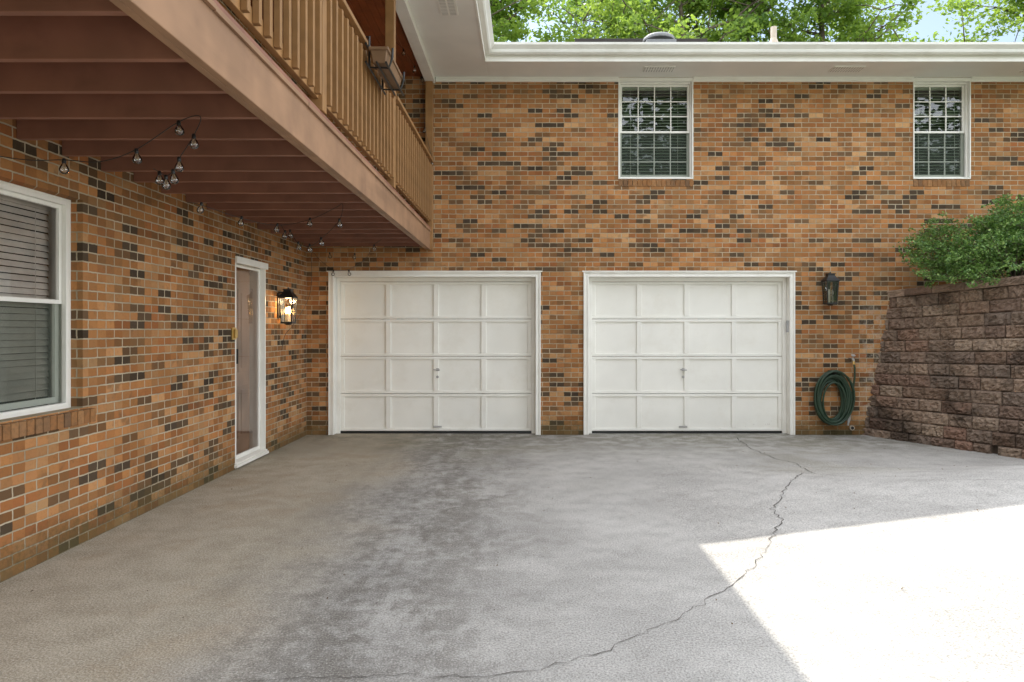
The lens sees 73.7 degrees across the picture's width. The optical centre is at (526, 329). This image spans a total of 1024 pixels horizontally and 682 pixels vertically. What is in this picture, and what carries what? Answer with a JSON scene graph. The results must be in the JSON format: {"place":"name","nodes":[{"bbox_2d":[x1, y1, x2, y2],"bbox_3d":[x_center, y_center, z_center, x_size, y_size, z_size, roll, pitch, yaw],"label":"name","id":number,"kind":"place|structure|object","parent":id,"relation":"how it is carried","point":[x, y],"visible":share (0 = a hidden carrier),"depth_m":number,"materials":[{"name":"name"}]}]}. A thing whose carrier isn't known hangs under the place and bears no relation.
{"place":"outdoors","nodes":[
{"label":"outdoors","id":0,"kind":"place"},
{"bbox_2d":[0,433,1023,681],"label":"driveway","id":1,"kind":"structure","parent":0,"point":[630,561],"depth_m":4.15,"materials":[{"name":"concrete"}]},
{"bbox_2d":[340,393,781,393],"bbox_3d":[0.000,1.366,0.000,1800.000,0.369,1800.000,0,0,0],"label":"ground","id":2,"kind":"structure","parent":0,"point":[530,393],"depth_m":16.47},
{"bbox_2d":[0,0,1023,582],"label":"brick house","id":3,"kind":"structure","parent":2,"relation":"on","point":[660,232],"depth_m":9.62,"materials":[{"name":"brown brick"}]},
{"bbox_2d":[0,180,95,441],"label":"window","id":4,"kind":"structure","parent":3,"relation":"in","point":[26,321],"depth_m":4.56,"materials":[{"name":"white glass"}]},
{"bbox_2d":[0,0,432,249],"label":"deck","id":5,"kind":"structure","parent":3,"relation":"attached to","point":[106,79],"depth_m":4.13,"materials":[{"name":"brown wood"}]},
{"bbox_2d":[0,115,200,189],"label":"string light","id":6,"kind":"object","parent":5,"relation":"hanging from","point":[136,150],"visible":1,"depth_m":3.71,"materials":[{"name":"black plastic"}]},
{"bbox_2d":[187,202,342,251],"bbox_3d":[-2.057,-0.947,5.755,0.756,0.409,1.747,0,0,0],"label":"string light","id":7,"kind":"object","parent":5,"relation":"hanging from","point":[240,217],"visible":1,"depth_m":6.25,"materials":[{"name":"black plastic"}]},
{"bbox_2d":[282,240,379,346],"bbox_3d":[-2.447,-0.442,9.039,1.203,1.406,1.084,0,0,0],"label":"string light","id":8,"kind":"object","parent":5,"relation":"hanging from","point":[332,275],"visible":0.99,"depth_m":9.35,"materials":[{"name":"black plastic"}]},
{"bbox_2d":[365,36,404,95],"bbox_3d":[-1.258,-2.246,5.800,0.365,0.270,0.760,0,0,0],"label":"railing box","id":9,"kind":"object","parent":5,"relation":"attached to","point":[386,67],"visible":0.9,"depth_m":5.61,"materials":[{"name":"plastic"}]},
{"bbox_2d":[397,43,433,164],"bbox_3d":[-1.517,-2.911,8.976,0.181,1.275,1.172,0,0,14],"label":"string light","id":10,"kind":"object","parent":5,"relation":"hanging from","point":[422,79],"visible":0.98,"depth_m":9.50,"materials":[{"name":"black plastic"}]},
{"bbox_2d":[234,256,268,468],"bbox_3d":[-3.188,0.352,7.663,0.265,2.257,0.887,0,0,0],"label":"door","id":11,"kind":"structure","parent":3,"relation":"in","point":[250,275],"depth_m":8.02,"materials":[{"name":"white paint"}]},
{"bbox_2d":[277,288,297,324],"bbox_3d":[-2.982,-0.286,8.500,0.217,0.465,0.184,0,0,0],"label":"wall lantern","id":12,"kind":"object","parent":3,"relation":"attached to","point":[287,293],"depth_m":8.46,"materials":[{"name":"black metal"}]},
{"bbox_2d":[327,271,541,434],"bbox_3d":[-1.291,0.332,9.700,3.028,2.308,0.240,0,0,0],"label":"garage door","id":13,"kind":"structure","parent":3,"relation":"in","point":[389,331],"depth_m":9.78,"materials":[{"name":"white metal"}]},
{"bbox_2d":[618,77,692,185],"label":"window","id":14,"kind":"structure","parent":3,"relation":"in","point":[655,114],"depth_m":9.77,"materials":[{"name":"glass"}]},
{"bbox_2d":[582,271,796,434],"bbox_3d":[2.291,0.332,9.700,3.016,2.308,0.240,0,0,0],"label":"garage door","id":15,"kind":"structure","parent":3,"relation":"in","point":[644,331],"depth_m":9.78,"materials":[{"name":"white metal"}]},
{"bbox_2d":[821,272,839,305],"bbox_3d":[4.227,-0.563,9.511,0.184,0.465,0.217,0,0,0],"label":"wall lantern","id":16,"kind":"object","parent":3,"relation":"attached to","point":[827,279],"depth_m":9.48,"materials":[{"name":"black metal"}]},
{"bbox_2d":[913,77,970,185],"bbox_3d":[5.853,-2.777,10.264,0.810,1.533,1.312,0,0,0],"label":"window","id":17,"kind":"structure","parent":3,"relation":"in","point":[941,105],"depth_m":9.76,"materials":[{"name":"glass"}]},
{"bbox_3d":[4.276,0.618,9.532,0.060,0.080,0.177,0,0,0],"label":"hose hook","id":18,"kind":"object","parent":3,"relation":"attached to","visible":0},
{"bbox_2d":[813,361,855,425],"bbox_3d":[4.301,0.897,9.526,0.590,0.899,0.147,0,0,0],"label":"garden hose","id":19,"kind":"object","parent":18,"relation":"hanging from","point":[847,394],"visible":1,"depth_m":9.50,"materials":[{"name":"rubber"}]},
{"bbox_2d":[489,0,624,41],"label":"tree","id":20,"kind":"object","parent":2,"relation":"on","point":[505,22],"visible":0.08,"depth_m":23.35,"materials":[{"name":"green plant"}]},
{"bbox_2d":[525,0,708,41],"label":"tree","id":21,"kind":"object","parent":2,"relation":"on","point":[570,4],"visible":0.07,"depth_m":27.12,"materials":[{"name":"green plant"}]},
{"bbox_2d":[548,0,796,41],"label":"tree","id":22,"kind":"object","parent":2,"relation":"on","point":[631,16],"visible":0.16,"depth_m":23.46,"materials":[{"name":"green plant"}]},
{"bbox_2d":[643,0,846,41],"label":"tree","id":23,"kind":"object","parent":2,"relation":"on","point":[722,10],"visible":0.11,"depth_m":24.97,"materials":[{"name":"green plant"}]},
{"bbox_2d":[694,0,955,41],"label":"tree","id":24,"kind":"object","parent":2,"relation":"on","point":[853,26],"visible":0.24,"depth_m":24.38,"materials":[{"name":"green plant"}]},
{"bbox_2d":[862,275,1023,458],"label":"retaining wall","id":25,"kind":"structure","parent":2,"relation":"on","point":[950,368],"depth_m":8.69,"materials":[{"name":"stone"}]},
{"bbox_2d":[909,0,1023,41],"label":"tree","id":26,"kind":"object","parent":2,"relation":"on","point":[1018,6],"visible":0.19,"depth_m":26.81,"materials":[{"name":"green plant"}]},
{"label":"soil bank","id":27,"kind":"structure","parent":2,"relation":"on","visible":0},
{"bbox_2d":[893,193,1023,288],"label":"shrub","id":28,"kind":"object","parent":27,"relation":"on","point":[1000,238],"visible":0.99,"depth_m":8.51,"materials":[{"name":"green plant"}]},
{"bbox_2d":[496,0,1023,41],"label":"sky","id":29,"kind":"structure","parent":0,"point":[932,22],"materials":[{"name":"white"}]}
]}

